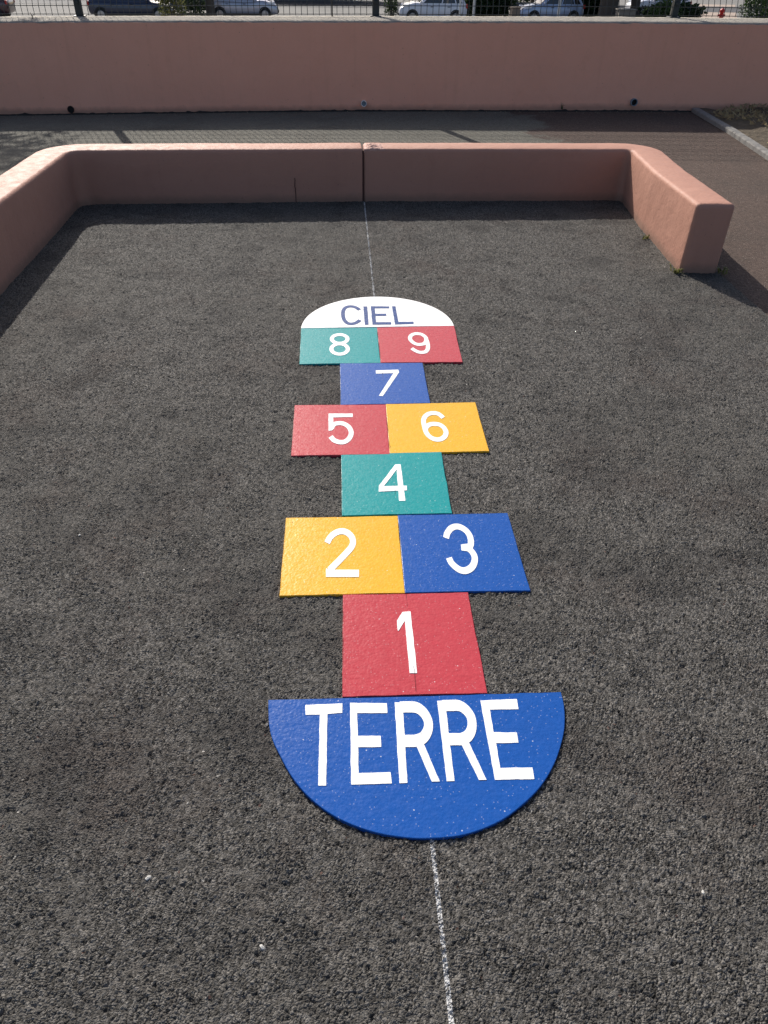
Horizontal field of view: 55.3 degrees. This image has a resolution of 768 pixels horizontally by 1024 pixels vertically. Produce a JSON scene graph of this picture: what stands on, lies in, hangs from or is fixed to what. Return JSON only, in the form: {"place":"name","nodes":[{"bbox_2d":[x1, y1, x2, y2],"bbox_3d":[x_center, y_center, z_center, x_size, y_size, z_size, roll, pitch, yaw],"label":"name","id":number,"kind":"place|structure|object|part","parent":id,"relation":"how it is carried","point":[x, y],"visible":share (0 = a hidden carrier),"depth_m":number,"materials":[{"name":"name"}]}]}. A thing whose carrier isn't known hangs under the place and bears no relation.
{"place":"outdoors","nodes":[
{"label":"outdoors","id":0,"kind":"place"},
{"bbox_2d":[0,112,767,314],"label":"ground","id":1,"kind":"structure","parent":0,"point":[728,167],"depth_m":6.00,"materials":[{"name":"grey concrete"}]},
{"bbox_2d":[5,111,684,116],"bbox_3d":[-0.115,-2.175,4.869,8.297,0.126,5.430,-1,38,-3],"label":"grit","id":2,"kind":"object","parent":1,"relation":"on","point":[331,112],"visible":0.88,"depth_m":6.84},
{"bbox_2d":[0,200,767,1023],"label":"playground","id":3,"kind":"object","parent":1,"relation":"on","point":[162,642],"visible":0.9,"depth_m":1.65,"materials":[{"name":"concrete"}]},
{"bbox_2d":[0,143,733,294],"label":"wall","id":4,"kind":"structure","parent":3,"relation":"on","point":[680,216],"depth_m":4.17,"materials":[{"name":"pink paint"}]},
{"bbox_2d":[364,202,453,1023],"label":"chalk line","id":5,"kind":"object","parent":3,"relation":"on","point":[446,974],"visible":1,"depth_m":1.15,"materials":[{"name":"white paint"}]},
{"bbox_2d":[268,297,564,839],"bbox_3d":[0.023,-0.181,2.210,0.609,0.013,2.420,-1,38,-3],"label":"hopscotch","id":6,"kind":"object","parent":3,"relation":"on","point":[445,746],"visible":1,"depth_m":1.71,"materials":[{"name":"multicoloured paint"}]},
{"bbox_2d":[669,263,682,273],"bbox_3d":[1.370,-1.136,3.448,0.100,0.035,0.068,27,45,29],"label":"weed","id":7,"kind":"object","parent":3,"relation":"on","point":[676,271],"visible":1,"depth_m":3.45,"materials":[{"name":"green plant"}]},
{"bbox_2d":[0,16,767,115],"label":"retaining wall","id":8,"kind":"structure","parent":1,"relation":"on","point":[72,65],"depth_m":6.66,"materials":[{"name":"pink paint"}]},
{"bbox_2d":[0,0,767,17],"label":"wire fence","id":9,"kind":"object","parent":8,"relation":"on","point":[375,5],"visible":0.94,"depth_m":6.76,"materials":[{"name":"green metal"}]},
{"bbox_2d":[717,266,729,274],"bbox_3d":[1.596,-1.143,3.465,0.067,0.032,0.048,-1,38,-3],"label":"weed","id":10,"kind":"object","parent":1,"relation":"on","point":[719,269],"visible":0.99,"depth_m":3.46,"materials":[{"name":"green plant"}]},
{"bbox_2d":[691,108,767,159],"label":"kerb","id":11,"kind":"structure","parent":1,"relation":"on","point":[750,143],"depth_m":6.03,"materials":[{"name":"concrete"}]},
{"bbox_2d":[11,0,759,17],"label":"street","id":12,"kind":"structure","parent":0,"point":[337,11],"depth_m":49.60,"materials":[{"name":"grey asphalt"}]},
{"bbox_2d":[0,0,15,15],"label":"parked car","id":13,"kind":"object","parent":12,"relation":"on","point":[6,8],"visible":0.8,"depth_m":41.20,"materials":[{"name":"red paint"}]},
{"bbox_2d":[87,0,174,15],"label":"parked car","id":14,"kind":"object","parent":12,"relation":"on","point":[144,9],"visible":0.53,"depth_m":41.62,"materials":[{"name":"blue paint"}]},
{"bbox_2d":[155,0,186,15],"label":"bush","id":15,"kind":"object","parent":12,"relation":"on","point":[172,2],"visible":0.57,"depth_m":39.91,"materials":[{"name":"green plant"}]},
{"bbox_2d":[169,0,205,13],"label":"bush","id":16,"kind":"object","parent":12,"relation":"on","point":[188,4],"visible":0.06,"depth_m":45.74,"materials":[{"name":"green plant"}]},
{"bbox_2d":[181,0,205,15],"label":"bush","id":17,"kind":"object","parent":12,"relation":"on","point":[197,8],"visible":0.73,"depth_m":41.53,"materials":[{"name":"green plant"}]},
{"bbox_2d":[205,0,215,15],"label":"tree","id":18,"kind":"object","parent":12,"relation":"on","point":[209,9],"visible":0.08,"depth_m":41.37,"materials":[{"name":"brown plant"}]},
{"bbox_2d":[214,0,278,15],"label":"parked car","id":19,"kind":"object","parent":12,"relation":"on","point":[262,11],"visible":0.69,"depth_m":43.09,"materials":[{"name":"silver metal"}]},
{"bbox_2d":[383,0,397,15],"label":"bush","id":20,"kind":"object","parent":12,"relation":"on","point":[394,9],"visible":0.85,"depth_m":44.91,"materials":[{"name":"green plant"}]},
{"bbox_2d":[397,0,467,15],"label":"parked car","id":21,"kind":"object","parent":12,"relation":"on","point":[436,7],"visible":0.66,"depth_m":43.23,"materials":[{"name":"white paint"}]},
{"bbox_3d":[2.938,-30.159,43.000,1.210,0.503,0.115,-2,38,-4],"label":"side window","id":22,"kind":"part","parent":21,"relation":"part of","materials":[{"name":"black glass"}]},
{"bbox_3d":[3.833,-30.187,43.056,0.751,0.503,0.115,-2,38,-4],"label":"side window","id":23,"kind":"part","parent":21,"relation":"part of","materials":[{"name":"black glass"}]},
{"bbox_2d":[472,0,475,15],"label":"pole","id":24,"kind":"object","parent":12,"relation":"on","point":[474,7],"depth_m":41.85,"materials":[{"name":"grey metal"}]},
{"bbox_2d":[464,0,516,15],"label":"hedge","id":25,"kind":"object","parent":12,"relation":"on","point":[483,10],"visible":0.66,"depth_m":45.85,"materials":[{"name":"green plant"}]},
{"bbox_2d":[519,0,584,16],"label":"parked car","id":26,"kind":"object","parent":12,"relation":"on","point":[573,13],"visible":0.46,"depth_m":44.09,"materials":[{"name":"blue paint"}]},
{"bbox_3d":[10.232,-30.656,43.856,1.168,0.441,0.115,-5,38,-8],"label":"side window","id":27,"kind":"part","parent":26,"relation":"part of","materials":[{"name":"black glass"}]},
{"bbox_3d":[11.079,-30.729,43.968,0.721,0.441,0.115,-5,38,-8],"label":"side window","id":28,"kind":"part","parent":26,"relation":"part of","materials":[{"name":"black glass"}]},
{"bbox_2d":[557,0,561,16],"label":"pole","id":29,"kind":"object","parent":12,"relation":"on","point":[558,14],"visible":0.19,"depth_m":41.18,"materials":[{"name":"grey metal"}]},
{"bbox_2d":[581,0,599,16],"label":"hedge","id":30,"kind":"object","parent":12,"relation":"on","point":[591,13],"visible":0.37,"depth_m":45.51,"materials":[{"name":"green plant"}]},
{"bbox_2d":[597,0,618,16],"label":"tree","id":31,"kind":"object","parent":12,"relation":"on","point":[609,9],"visible":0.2,"depth_m":42.33,"materials":[{"name":"brown plant"}]},
{"bbox_2d":[630,0,640,16],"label":"tree","id":32,"kind":"object","parent":12,"relation":"on","point":[634,3],"visible":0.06,"depth_m":43.30,"materials":[{"name":"brown plant"}]},
{"bbox_2d":[624,0,691,16],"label":"parked car","id":33,"kind":"object","parent":12,"relation":"on","point":[646,3],"visible":0.16,"depth_m":48.21,"materials":[{"name":"white paint"}]},
{"bbox_2d":[642,0,689,16],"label":"bush","id":34,"kind":"object","parent":12,"relation":"on","point":[663,10],"visible":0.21,"depth_m":38.99,"materials":[{"name":"green plant"}]},
{"bbox_2d":[636,0,707,17],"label":"hedge","id":35,"kind":"object","parent":12,"relation":"on","point":[693,10],"visible":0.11,"depth_m":42.61,"materials":[{"name":"green plant"}]},
{"bbox_2d":[738,0,767,17],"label":"bush","id":36,"kind":"object","parent":12,"relation":"on","point":[757,6],"visible":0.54,"depth_m":39.10,"materials":[{"name":"green plant"}]},
{"bbox_2d":[509,7,521,15],"bbox_3d":[7.390,-28.003,41.554,0.560,1.060,0.560,-5,38,-7],"label":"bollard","id":37,"kind":"object","parent":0,"point":[513,10],"visible":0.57,"depth_m":41.17,"materials":[{"name":"grey concrete"}]},
{"bbox_2d":[615,8,635,16],"bbox_3d":[13.562,-27.763,41.379,1.050,1.065,0.700,-3,38,-5],"label":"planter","id":38,"kind":"object","parent":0,"point":[621,11],"visible":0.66,"depth_m":40.94,"materials":[{"name":"grey concrete"}]},
{"bbox_2d":[699,4,736,17],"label":"pavement","id":39,"kind":"structure","parent":0,"point":[709,14],"depth_m":53.05,"materials":[{"name":"beige concrete"}]},
{"bbox_2d":[717,8,724,17],"bbox_3d":[20.648,-30.348,44.890,0.440,0.940,0.340,-1,38,-3],"label":"fire hydrant","id":40,"kind":"object","parent":39,"relation":"on","point":[721,14],"visible":0.58,"depth_m":44.75,"materials":[{"name":"red metal"}]},
{"bbox_2d":[700,107,767,148],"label":"soil","id":41,"kind":"structure","parent":0,"point":[757,132],"depth_m":6.29,"materials":[{"name":"brown soil"}]},
{"bbox_2d":[713,102,767,142],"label":"dry grass","id":42,"kind":"structure","parent":0,"point":[727,115],"depth_m":6.51,"materials":[{"name":"plant"}]}
]}

